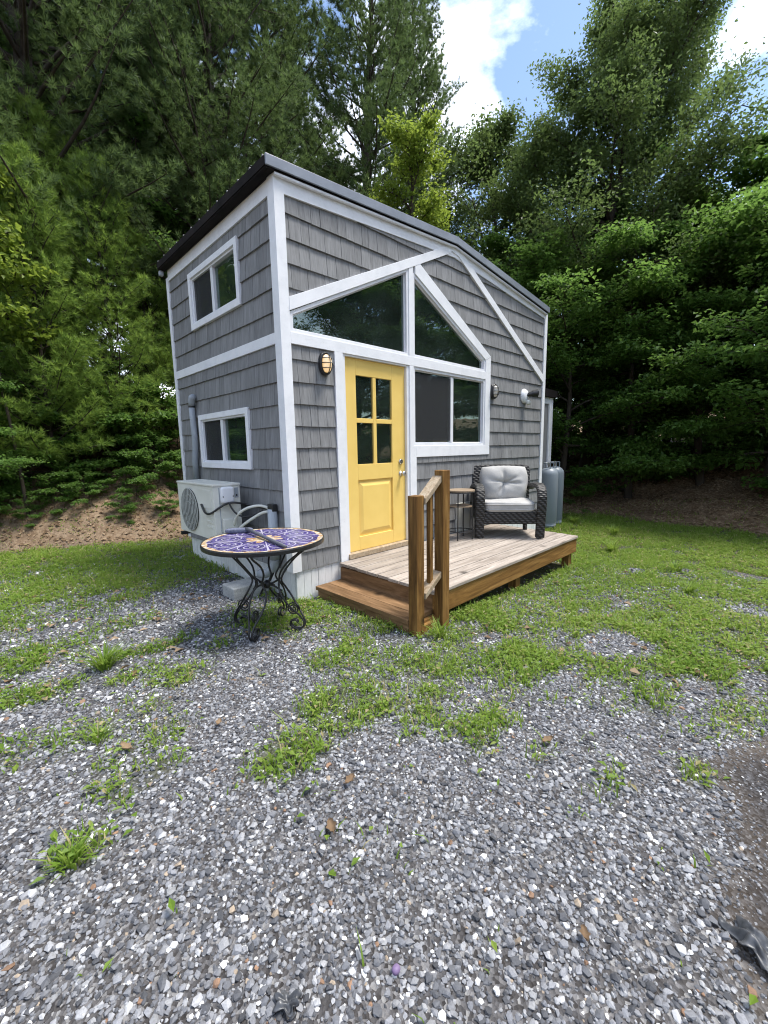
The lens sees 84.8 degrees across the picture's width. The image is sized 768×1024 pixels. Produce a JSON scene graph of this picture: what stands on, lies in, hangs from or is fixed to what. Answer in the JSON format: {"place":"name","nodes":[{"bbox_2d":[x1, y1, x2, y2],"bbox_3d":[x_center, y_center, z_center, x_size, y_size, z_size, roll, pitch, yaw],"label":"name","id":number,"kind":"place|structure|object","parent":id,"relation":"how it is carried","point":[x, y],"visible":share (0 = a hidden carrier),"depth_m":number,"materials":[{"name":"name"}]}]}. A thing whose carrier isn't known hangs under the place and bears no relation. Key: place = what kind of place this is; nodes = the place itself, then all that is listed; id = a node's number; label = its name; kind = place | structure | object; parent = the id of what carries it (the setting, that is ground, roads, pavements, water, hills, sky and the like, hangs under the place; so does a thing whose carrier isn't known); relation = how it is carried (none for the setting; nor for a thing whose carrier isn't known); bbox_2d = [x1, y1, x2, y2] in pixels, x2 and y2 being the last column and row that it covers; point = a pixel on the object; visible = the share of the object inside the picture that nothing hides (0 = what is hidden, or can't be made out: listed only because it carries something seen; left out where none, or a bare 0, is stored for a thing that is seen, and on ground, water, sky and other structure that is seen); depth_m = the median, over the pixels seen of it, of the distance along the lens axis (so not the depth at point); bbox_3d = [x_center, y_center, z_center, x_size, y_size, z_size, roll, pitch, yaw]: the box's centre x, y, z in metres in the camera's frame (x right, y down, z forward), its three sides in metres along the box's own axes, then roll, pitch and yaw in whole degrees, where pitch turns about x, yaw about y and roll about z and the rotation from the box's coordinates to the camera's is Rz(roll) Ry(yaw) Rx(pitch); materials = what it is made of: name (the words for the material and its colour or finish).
{"place":"outdoors","nodes":[
{"label":"outdoors","id":0,"kind":"place"},
{"bbox_2d":[0,384,767,1023],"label":"ground","id":1,"kind":"structure","parent":0,"point":[746,836],"depth_m":1.67,"materials":[{"name":"gravel"}]},
{"bbox_2d":[0,473,12,525],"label":"bush","id":2,"kind":"object","parent":1,"relation":"on","point":[4,496],"visible":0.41,"depth_m":6.69,"materials":[{"name":"green plant"}]},
{"bbox_2d":[0,458,34,504],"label":"bush","id":3,"kind":"object","parent":1,"relation":"on","point":[19,493],"visible":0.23,"depth_m":7.03,"materials":[{"name":"green plant"}]},
{"bbox_2d":[2,496,46,526],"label":"bush","id":4,"kind":"object","parent":1,"relation":"on","point":[17,513],"visible":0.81,"depth_m":6.74,"materials":[{"name":"green plant"}]},
{"bbox_2d":[0,379,49,513],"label":"shrub","id":5,"kind":"object","parent":1,"relation":"on","point":[10,453],"visible":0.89,"depth_m":6.59,"materials":[{"name":"green plant"}]},
{"bbox_2d":[0,165,67,514],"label":"sapling","id":6,"kind":"object","parent":1,"relation":"on","point":[24,274],"visible":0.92,"depth_m":6.45,"materials":[{"name":"green plant"}]},
{"bbox_2d":[0,2,71,96],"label":"pine tree","id":7,"kind":"object","parent":1,"relation":"on","point":[11,48],"depth_m":9.63,"materials":[{"name":"green plant"}]},
{"bbox_2d":[0,400,86,496],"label":"bush","id":8,"kind":"object","parent":1,"relation":"on","point":[61,441],"visible":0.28,"depth_m":7.24,"materials":[{"name":"green plant"}]},
{"bbox_2d":[0,28,88,371],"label":"maple tree","id":9,"kind":"object","parent":1,"relation":"on","point":[5,39],"depth_m":8.52,"materials":[{"name":"green plant"}]},
{"bbox_2d":[0,299,90,478],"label":"young pine","id":10,"kind":"object","parent":1,"relation":"on","point":[10,443],"visible":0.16,"depth_m":7.13,"materials":[{"name":"green plant"}]},
{"bbox_2d":[21,471,80,514],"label":"bush","id":11,"kind":"object","parent":1,"relation":"on","point":[44,498],"visible":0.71,"depth_m":6.98,"materials":[{"name":"green plant"}]},
{"bbox_2d":[34,458,81,503],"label":"bush","id":12,"kind":"object","parent":1,"relation":"on","point":[52,474],"visible":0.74,"depth_m":7.21,"materials":[{"name":"green plant"}]},
{"bbox_2d":[2,375,114,480],"bbox_3d":[-6.061,-1.494,8.007,1.787,2.161,2.232,-1,9,-2],"label":"bush","id":13,"kind":"object","parent":1,"relation":"on","point":[78,463],"visible":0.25,"depth_m":7.45,"materials":[{"name":"green plant"}]},
{"bbox_2d":[0,132,132,474],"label":"young pine","id":14,"kind":"object","parent":1,"relation":"on","point":[11,156],"visible":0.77,"depth_m":6.95,"materials":[{"name":"green plant"}]},
{"bbox_2d":[0,82,141,431],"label":"young pine","id":15,"kind":"object","parent":1,"relation":"on","point":[31,117],"visible":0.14,"depth_m":7.85,"materials":[{"name":"green plant"}]},
{"bbox_2d":[48,445,103,490],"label":"bush","id":16,"kind":"object","parent":1,"relation":"on","point":[93,464],"visible":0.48,"depth_m":7.52,"materials":[{"name":"green plant"}]},
{"bbox_2d":[13,358,145,462],"bbox_3d":[-5.998,-1.933,8.383,2.404,2.327,1.924,-5,10,-26],"label":"bush","id":17,"kind":"object","parent":1,"relation":"on","point":[73,409],"visible":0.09,"depth_m":8.11,"materials":[{"name":"green plant"}]},
{"bbox_2d":[57,471,108,505],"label":"bush","id":18,"kind":"object","parent":1,"relation":"on","point":[82,485],"visible":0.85,"depth_m":7.23,"materials":[{"name":"green plant"}]},
{"bbox_2d":[12,140,178,453],"bbox_3d":[-5.353,-3.911,8.332,3.073,5.990,3.018,-3,9,-11],"label":"young pine","id":19,"kind":"object","parent":1,"relation":"on","point":[111,253],"visible":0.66,"depth_m":7.88,"materials":[{"name":"green plant"}]},
{"bbox_2d":[69,720,121,746],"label":"grass tuft","id":20,"kind":"object","parent":1,"relation":"on","point":[96,740],"visible":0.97,"depth_m":2.12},
{"bbox_2d":[61,638,134,672],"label":"grass tuft","id":21,"kind":"object","parent":1,"relation":"on","point":[103,663],"visible":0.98,"depth_m":2.80,"materials":[{"name":"plant"}]},
{"bbox_2d":[1,0,197,298],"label":"pine tree","id":22,"kind":"object","parent":1,"relation":"on","point":[99,95],"depth_m":10.74,"materials":[{"name":"green plant"}]},
{"bbox_2d":[0,0,209,430],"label":"pine tree","id":23,"kind":"object","parent":1,"relation":"on","point":[74,47],"visible":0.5,"depth_m":7.67,"materials":[{"name":"green plant"}]},
{"bbox_2d":[54,386,159,483],"bbox_3d":[-5.320,-1.424,7.995,1.889,1.829,1.512,3,10,27],"label":"bush","id":24,"kind":"object","parent":1,"relation":"on","point":[116,418],"visible":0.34,"depth_m":7.71,"materials":[{"name":"green plant"}]},
{"bbox_2d":[15,79,199,383],"bbox_3d":[-6.465,-6.549,10.735,5.981,7.207,5.297,4,10,28],"label":"maple tree","id":25,"kind":"object","parent":1,"relation":"on","point":[140,129],"visible":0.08,"depth_m":9.35,"materials":[{"name":"green plant"}]},
{"bbox_2d":[85,458,132,498],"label":"bush","id":26,"kind":"object","parent":1,"relation":"on","point":[105,464],"visible":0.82,"depth_m":7.63,"materials":[{"name":"green plant"}]},
{"bbox_2d":[102,493,141,523],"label":"bush","id":27,"kind":"object","parent":1,"relation":"on","point":[130,506],"visible":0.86,"depth_m":7.27,"materials":[{"name":"green plant"}]},
{"bbox_2d":[0,0,251,387],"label":"pine tree","id":28,"kind":"object","parent":1,"relation":"on","point":[54,16],"visible":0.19,"depth_m":9.10,"materials":[{"name":"green plant"}]},
{"bbox_2d":[120,741,133,748],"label":"dead leaf","id":29,"kind":"object","parent":1,"relation":"on","point":[126,745],"visible":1,"depth_m":2.04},
{"bbox_2d":[84,387,177,479],"bbox_3d":[-5.001,-1.555,8.449,1.974,1.912,1.581,-7,10,-35],"label":"bush","id":30,"kind":"object","parent":1,"relation":"on","point":[123,438],"visible":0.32,"depth_m":8.11,"materials":[{"name":"green plant"}]},
{"bbox_2d":[103,436,159,479],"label":"bush","id":31,"kind":"object","parent":1,"relation":"on","point":[126,443],"visible":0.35,"depth_m":8.01,"materials":[{"name":"green plant"}]},
{"bbox_2d":[114,466,159,507],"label":"bush","id":32,"kind":"object","parent":1,"relation":"on","point":[139,481],"visible":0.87,"depth_m":7.57,"materials":[{"name":"green plant"}]},
{"bbox_2d":[99,226,178,430],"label":"young pine","id":33,"kind":"object","parent":1,"relation":"on","point":[160,312],"visible":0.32,"depth_m":9.10,"materials":[{"name":"green plant"}]},
{"bbox_2d":[102,380,179,471],"bbox_3d":[-4.961,-1.732,8.792,2.060,1.995,1.650,4,10,31],"label":"bush","id":34,"kind":"object","parent":1,"relation":"on","point":[174,433],"visible":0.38,"depth_m":8.38,"materials":[{"name":"green plant"}]},
{"bbox_2d":[117,433,181,487],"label":"bush","id":35,"kind":"object","parent":1,"relation":"on","point":[137,453],"visible":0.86,"depth_m":7.99,"materials":[{"name":"green plant"}]},
{"bbox_2d":[139,385,180,457],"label":"bush","id":36,"kind":"object","parent":1,"relation":"on","point":[171,417],"visible":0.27,"depth_m":8.61,"materials":[{"name":"green plant"}]},
{"bbox_2d":[97,144,224,383],"bbox_3d":[-5.888,-6.379,13.001,5.538,7.368,6.666,-7,10,-34],"label":"maple tree","id":37,"kind":"object","parent":1,"relation":"on","point":[154,299],"visible":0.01,"depth_m":11.42,"materials":[{"name":"green plant"}]},
{"bbox_2d":[150,491,179,516],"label":"bush","id":38,"kind":"object","parent":1,"relation":"on","point":[172,501],"visible":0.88,"depth_m":7.67,"materials":[{"name":"green plant"}]},
{"bbox_2d":[153,449,182,492],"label":"bush","id":39,"kind":"object","parent":1,"relation":"on","point":[177,466],"visible":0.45,"depth_m":8.21,"materials":[{"name":"green plant"}]},
{"bbox_2d":[101,0,254,319],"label":"pine tree","id":40,"kind":"object","parent":1,"relation":"on","point":[201,82],"depth_m":14.11,"materials":[{"name":"green plant"}]},
{"bbox_2d":[57,0,324,331],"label":"pine tree","id":41,"kind":"object","parent":1,"relation":"on","point":[233,23],"visible":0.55,"depth_m":9.20,"materials":[{"name":"green plant"}]},
{"bbox_2d":[222,576,268,600],"bbox_3d":[-1.409,0.794,4.289,0.380,0.165,0.260,-9,12,-44],"label":"concrete block","id":42,"kind":"object","parent":1,"relation":"on","point":[235,590],"depth_m":4.18,"materials":[{"name":"concrete"}]},
{"bbox_2d":[200,528,323,641],"bbox_3d":[-0.939,0.574,3.375,0.938,0.738,0.938,-9,12,-44],"label":"bistro table","id":43,"kind":"object","parent":1,"relation":"on","point":[251,546],"visible":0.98,"depth_m":3.26,"materials":[{"name":"tile"}]},
{"bbox_2d":[225,527,286,547],"bbox_3d":[-0.976,0.188,3.319,0.205,0.048,0.896,-9,12,-44],"label":"long handled brush","id":44,"kind":"object","parent":43,"relation":"on","point":[241,530],"visible":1,"depth_m":3.45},
{"bbox_2d":[170,0,374,310],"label":"pine tree","id":45,"kind":"object","parent":1,"relation":"on","point":[300,39],"visible":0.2,"depth_m":11.20,"materials":[{"name":"green plant"}]},
{"bbox_2d":[272,989,301,1017],"bbox_3d":[-0.252,1.273,1.093,0.075,0.027,0.050,-5,7,16],"label":"plastic scrap","id":46,"kind":"object","parent":1,"relation":"on","point":[286,1001],"visible":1,"depth_m":1.09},
{"bbox_2d":[254,5,323,163],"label":"pine tree","id":47,"kind":"object","parent":1,"relation":"on","point":[278,34],"visible":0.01,"depth_m":16.16,"materials":[{"name":"green plant"}]},
{"bbox_2d":[326,817,336,832],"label":"dead leaf","id":48,"kind":"object","parent":1,"relation":"on","point":[331,825],"visible":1,"depth_m":1.60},
{"bbox_2d":[345,773,354,783],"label":"dead leaf","id":49,"kind":"object","parent":1,"relation":"on","point":[350,777],"visible":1,"depth_m":1.82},
{"bbox_2d":[157,152,557,600],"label":"tiny house","id":50,"kind":"structure","parent":1,"relation":"on","point":[425,335],"depth_m":4.54,"materials":[{"name":"grey wood"}]},
{"bbox_2d":[188,394,199,478],"bbox_3d":[-2.364,-0.919,5.238,0.086,1.062,0.170,-9,12,-44],"label":"vent pipe","id":51,"kind":"object","parent":50,"relation":"attached to","point":[191,407],"visible":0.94,"depth_m":5.21,"materials":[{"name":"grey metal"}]},
{"bbox_2d":[187,235,241,331],"bbox_3d":[-1.804,-2.403,4.547,0.138,0.621,1.246,-9,12,-44],"label":"window","id":52,"kind":"structure","parent":50,"relation":"in","point":[214,286],"depth_m":4.51,"materials":[{"name":"glass"}]},
{"bbox_2d":[176,479,267,537],"bbox_3d":[-1.709,-0.020,4.465,0.506,0.601,1.363,-9,12,-44],"label":"outdoor air conditioner","id":53,"kind":"object","parent":50,"relation":"attached to","point":[210,508],"visible":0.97,"depth_m":4.24,"materials":[{"name":"white metal"}]},
{"bbox_2d":[198,407,252,469],"bbox_3d":[-1.779,-0.818,4.790,0.138,0.630,1.279,-9,12,-44],"label":"window","id":54,"kind":"structure","parent":50,"relation":"in","point":[225,436],"depth_m":4.76,"materials":[{"name":"white paint"}]},
{"bbox_2d":[257,503,279,577],"bbox_3d":[-1.153,0.298,4.154,0.269,0.764,0.106,3,9,24],"label":"drain elbow","id":55,"kind":"object","parent":50,"relation":"attached to","point":[273,523],"visible":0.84,"depth_m":4.09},
{"bbox_2d":[318,352,332,374],"bbox_3d":[-0.547,-1.413,4.000,0.138,0.214,0.124,-9,12,-44],"label":"wall lamp","id":56,"kind":"object","parent":50,"relation":"attached to","point":[325,363],"visible":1,"depth_m":3.97,"materials":[{"name":"glass"}]},
{"bbox_2d":[290,269,408,355],"bbox_3d":[-0.324,-2.176,4.266,1.575,0.949,0.118,-9,12,-44],"label":"window","id":57,"kind":"structure","parent":50,"relation":"in","point":[373,314],"depth_m":4.39,"materials":[{"name":"glass"}]},
{"bbox_2d":[345,357,405,552],"bbox_3d":[-0.068,-0.613,4.674,0.923,2.030,0.116,-9,12,-44],"label":"door","id":58,"kind":"structure","parent":50,"relation":"in","point":[375,407],"depth_m":4.67,"materials":[{"name":"yellow paint"}]},
{"bbox_2d":[413,273,484,371],"bbox_3d":[0.836,-2.356,5.396,1.538,0.927,0.118,-9,12,-44],"label":"window","id":59,"kind":"structure","parent":50,"relation":"in","point":[437,338],"depth_m":5.21,"materials":[{"name":"glass"}]},
{"bbox_2d":[414,367,484,445],"bbox_3d":[0.854,-1.343,5.548,1.538,0.919,0.118,-9,12,-44],"label":"window","id":60,"kind":"structure","parent":50,"relation":"in","point":[449,407],"depth_m":5.49,"materials":[{"name":"white plastic"}]},
{"bbox_2d":[490,384,498,398],"bbox_3d":[1.613,-1.752,6.103,0.138,0.214,0.124,-9,12,-44],"label":"wall lamp","id":61,"kind":"object","parent":50,"relation":"attached to","point":[494,391],"visible":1,"depth_m":6.07,"materials":[{"name":"glass"}]},
{"bbox_2d":[520,389,538,404],"bbox_3d":[2.326,-1.860,6.792,0.300,0.254,0.179,-1,9,0],"label":"flood light","id":62,"kind":"object","parent":50,"relation":"attached to","point":[525,394],"visible":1,"depth_m":6.73,"materials":[{"name":"white plastic"}]},
{"bbox_2d":[271,0,467,234],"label":"pine tree","id":63,"kind":"object","parent":1,"relation":"on","point":[365,130],"visible":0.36,"depth_m":11.72,"materials":[{"name":"green plant"}]},
{"bbox_2d":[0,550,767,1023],"bbox_3d":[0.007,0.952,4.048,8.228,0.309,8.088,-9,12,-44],"label":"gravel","id":64,"kind":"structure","parent":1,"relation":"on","point":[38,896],"depth_m":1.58,"materials":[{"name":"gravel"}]},
{"bbox_2d":[542,734,554,741],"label":"dead leaf","id":65,"kind":"object","parent":64,"relation":"on","point":[547,738],"visible":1,"depth_m":2.09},
{"bbox_2d":[0,392,767,702],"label":"leaf litter","id":66,"kind":"object","parent":1,"relation":"on","point":[635,670],"visible":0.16,"depth_m":7.73,"materials":[{"name":"plant"}]},
{"bbox_2d":[392,963,399,975],"bbox_3d":[0.033,1.268,1.165,0.026,0.020,0.022,-9,12,-44],"label":"painted pebble","id":67,"kind":"object","parent":1,"relation":"on","point":[396,969],"visible":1,"depth_m":1.16,"materials":[{"name":"purple stone"}]},
{"bbox_2d":[367,100,455,232],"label":"birch tree","id":68,"kind":"object","parent":1,"relation":"on","point":[414,138],"visible":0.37,"depth_m":9.58,"materials":[{"name":"green plant"}]},
{"bbox_2d":[355,0,486,255],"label":"pine tree","id":69,"kind":"object","parent":1,"relation":"on","point":[429,87],"visible":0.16,"depth_m":13.31,"materials":[{"name":"green plant"}]},
{"bbox_2d":[421,616,459,639],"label":"grass tuft","id":70,"kind":"object","parent":1,"relation":"on","point":[438,631],"visible":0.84,"depth_m":3.30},
{"bbox_2d":[316,470,577,636],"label":"wooden deck","id":71,"kind":"structure","parent":1,"relation":"on","point":[414,582],"depth_m":3.93,"materials":[{"name":"wood"}]},
{"bbox_2d":[450,488,474,540],"bbox_3d":[0.987,0.030,5.408,0.360,0.641,0.360,-9,12,-44],"label":"side table","id":72,"kind":"object","parent":71,"relation":"on","point":[458,491],"visible":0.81,"depth_m":5.30,"materials":[{"name":"beige wood"}]},
{"bbox_2d":[470,464,546,537],"bbox_3d":[1.638,-0.167,5.679,0.877,0.927,0.796,0,9,5],"label":"wicker armchair","id":73,"kind":"object","parent":71,"relation":"on","point":[501,495],"visible":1,"depth_m":5.41,"materials":[{"name":"grey fabric"}]},
{"bbox_2d":[406,97,582,349],"bbox_3d":[3.922,-6.933,14.245,6.168,10.758,7.529,2,9,22],"label":"oak tree","id":74,"kind":"object","parent":1,"relation":"on","point":[480,151],"visible":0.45,"depth_m":12.26,"materials":[{"name":"green plant"}]},
{"bbox_2d":[542,462,557,527],"bbox_3d":[3.338,-0.353,8.559,0.364,1.315,0.364,-9,12,-44],"label":"propane tank","id":75,"kind":"object","parent":1,"relation":"on","point":[549,478],"visible":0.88,"depth_m":8.40,"materials":[{"name":"metal"}]},
{"bbox_2d":[470,222,641,442],"bbox_3d":[3.778,-4.093,11.936,6.666,7.368,5.538,2,9,17],"label":"maple tree","id":76,"kind":"object","parent":1,"relation":"on","point":[500,248],"visible":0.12,"depth_m":10.60,"materials":[{"name":"green plant"}]},
{"bbox_2d":[550,461,563,523],"bbox_3d":[3.588,-0.409,8.870,0.364,1.315,0.364,-9,12,-44],"label":"propane tank","id":77,"kind":"object","parent":1,"relation":"on","point":[559,469],"visible":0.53,"depth_m":8.72,"materials":[{"name":"metal"}]},
{"bbox_2d":[487,191,652,462],"bbox_3d":[5.752,-5.547,13.728,6.356,8.648,7.177,-9,11,-41],"label":"maple tree","id":78,"kind":"object","parent":1,"relation":"on","point":[589,353],"visible":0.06,"depth_m":11.81,"materials":[{"name":"green plant"}]},
{"bbox_2d":[568,513,582,523],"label":"grass tuft","id":79,"kind":"object","parent":1,"relation":"on","point":[573,520],"visible":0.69,"depth_m":8.93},
{"bbox_2d":[563,466,606,512],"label":"bush","id":80,"kind":"object","parent":1,"relation":"on","point":[581,492],"visible":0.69,"depth_m":10.47,"materials":[{"name":"green plant"}]},
{"bbox_2d":[579,924,590,940],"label":"dead leaf","id":81,"kind":"object","parent":1,"relation":"on","point":[585,933],"visible":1,"depth_m":1.24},
{"bbox_2d":[553,350,634,466],"bbox_3d":[6.279,-3.336,14.227,3.574,4.322,4.464,-8,11,-39],"label":"bush","id":82,"kind":"object","parent":1,"relation":"on","point":[568,460],"visible":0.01,"depth_m":13.61,"materials":[{"name":"green plant"}]},
{"bbox_2d":[502,233,712,481],"bbox_3d":[4.709,-3.222,10.390,4.873,6.630,5.502,-9,12,-44],"label":"maple tree","id":83,"kind":"object","parent":1,"relation":"on","point":[553,283],"visible":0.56,"depth_m":9.52,"materials":[{"name":"green plant"}]},
{"bbox_2d":[605,524,620,534],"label":"grass tuft","id":84,"kind":"object","parent":1,"relation":"on","point":[614,530],"visible":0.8,"depth_m":7.75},
{"bbox_2d":[601,537,628,551],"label":"grass tuft","id":85,"kind":"object","parent":1,"relation":"on","point":[611,546],"visible":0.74,"depth_m":6.52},
{"bbox_2d":[485,0,767,468],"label":"oak tree","id":86,"kind":"object","parent":1,"relation":"on","point":[638,60],"visible":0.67,"depth_m":10.04,"materials":[{"name":"green plant"}]},
{"bbox_2d":[576,362,688,466],"bbox_3d":[7.931,-3.294,13.994,3.574,4.322,4.464,-1,9,-2],"label":"bush","id":87,"kind":"object","parent":1,"relation":"on","point":[608,460],"visible":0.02,"depth_m":13.13,"materials":[{"name":"green plant"}]},
{"bbox_2d":[545,208,767,498],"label":"maple tree","id":88,"kind":"object","parent":1,"relation":"on","point":[643,448],"visible":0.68,"depth_m":9.33,"materials":[{"name":"green plant"}]},
{"bbox_2d":[587,203,732,434],"bbox_3d":[8.654,-6.213,13.962,6.356,8.648,7.177,4,10,29],"label":"maple tree","id":89,"kind":"object","parent":1,"relation":"on","point":[618,224],"depth_m":12.36,"materials":[{"name":"green plant"}]},
{"bbox_2d":[573,130,767,442],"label":"maple tree","id":90,"kind":"object","parent":1,"relation":"on","point":[640,369],"visible":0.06,"depth_m":10.54,"materials":[{"name":"green plant"}]},
{"bbox_2d":[659,560,689,571],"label":"grass tuft","id":91,"kind":"object","parent":1,"relation":"on","point":[677,566],"visible":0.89,"depth_m":5.44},
{"bbox_2d":[607,179,767,487],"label":"maple tree","id":92,"kind":"object","parent":1,"relation":"on","point":[698,425],"visible":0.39,"depth_m":9.04,"materials":[{"name":"green plant"}]},
{"bbox_2d":[608,334,767,460],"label":"bush","id":93,"kind":"object","parent":1,"relation":"on","point":[690,414],"visible":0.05,"depth_m":12.62,"materials":[{"name":"green plant"}]},
{"bbox_2d":[678,578,702,593],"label":"grass tuft","id":94,"kind":"object","parent":1,"relation":"on","point":[689,588],"visible":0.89,"depth_m":4.57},
{"bbox_2d":[635,124,767,458],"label":"maple tree","id":95,"kind":"object","parent":1,"relation":"on","point":[748,163],"visible":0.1,"depth_m":9.83,"materials":[{"name":"green plant"}]},
{"bbox_2d":[642,177,767,496],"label":"maple tree","id":96,"kind":"object","parent":1,"relation":"on","point":[751,428],"visible":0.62,"depth_m":8.55,"materials":[{"name":"green plant"}]},
{"bbox_2d":[687,183,767,448],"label":"maple tree","id":97,"kind":"object","parent":1,"relation":"on","point":[758,350],"visible":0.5,"depth_m":7.74,"materials":[{"name":"green plant"}]},
{"bbox_2d":[709,332,767,439],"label":"bush","id":98,"kind":"object","parent":1,"relation":"on","point":[740,371],"depth_m":11.05,"materials":[{"name":"green plant"}]},
{"bbox_2d":[712,198,767,432],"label":"maple tree","id":99,"kind":"object","parent":1,"relation":"on","point":[751,364],"visible":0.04,"depth_m":10.36,"materials":[{"name":"green plant"}]},
{"bbox_2d":[718,407,764,424],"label":"bush","id":100,"kind":"object","parent":1,"relation":"on","point":[763,413],"depth_m":11.68,"materials":[{"name":"green plant"}]},
{"bbox_2d":[718,915,767,971],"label":"plastic scrap","id":101,"kind":"object","parent":1,"relation":"on","point":[745,932],"visible":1,"depth_m":1.22,"materials":[{"name":"plastic"}]},
{"bbox_2d":[0,466,767,1023],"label":"grass","id":102,"kind":"structure","parent":0,"point":[648,558],"depth_m":3.45,"materials":[{"name":"plant"}]},
{"bbox_2d":[27,821,97,882],"bbox_3d":[-1.115,1.212,1.471,0.202,0.081,0.199,-9,12,-44],"label":"grass tuft","id":103,"kind":"object","parent":102,"relation":"on","point":[67,862],"visible":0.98,"depth_m":1.48,"materials":[{"name":"plant"}]},
{"bbox_2d":[75,0,767,400],"label":"sky","id":104,"kind":"structure","parent":0,"point":[491,45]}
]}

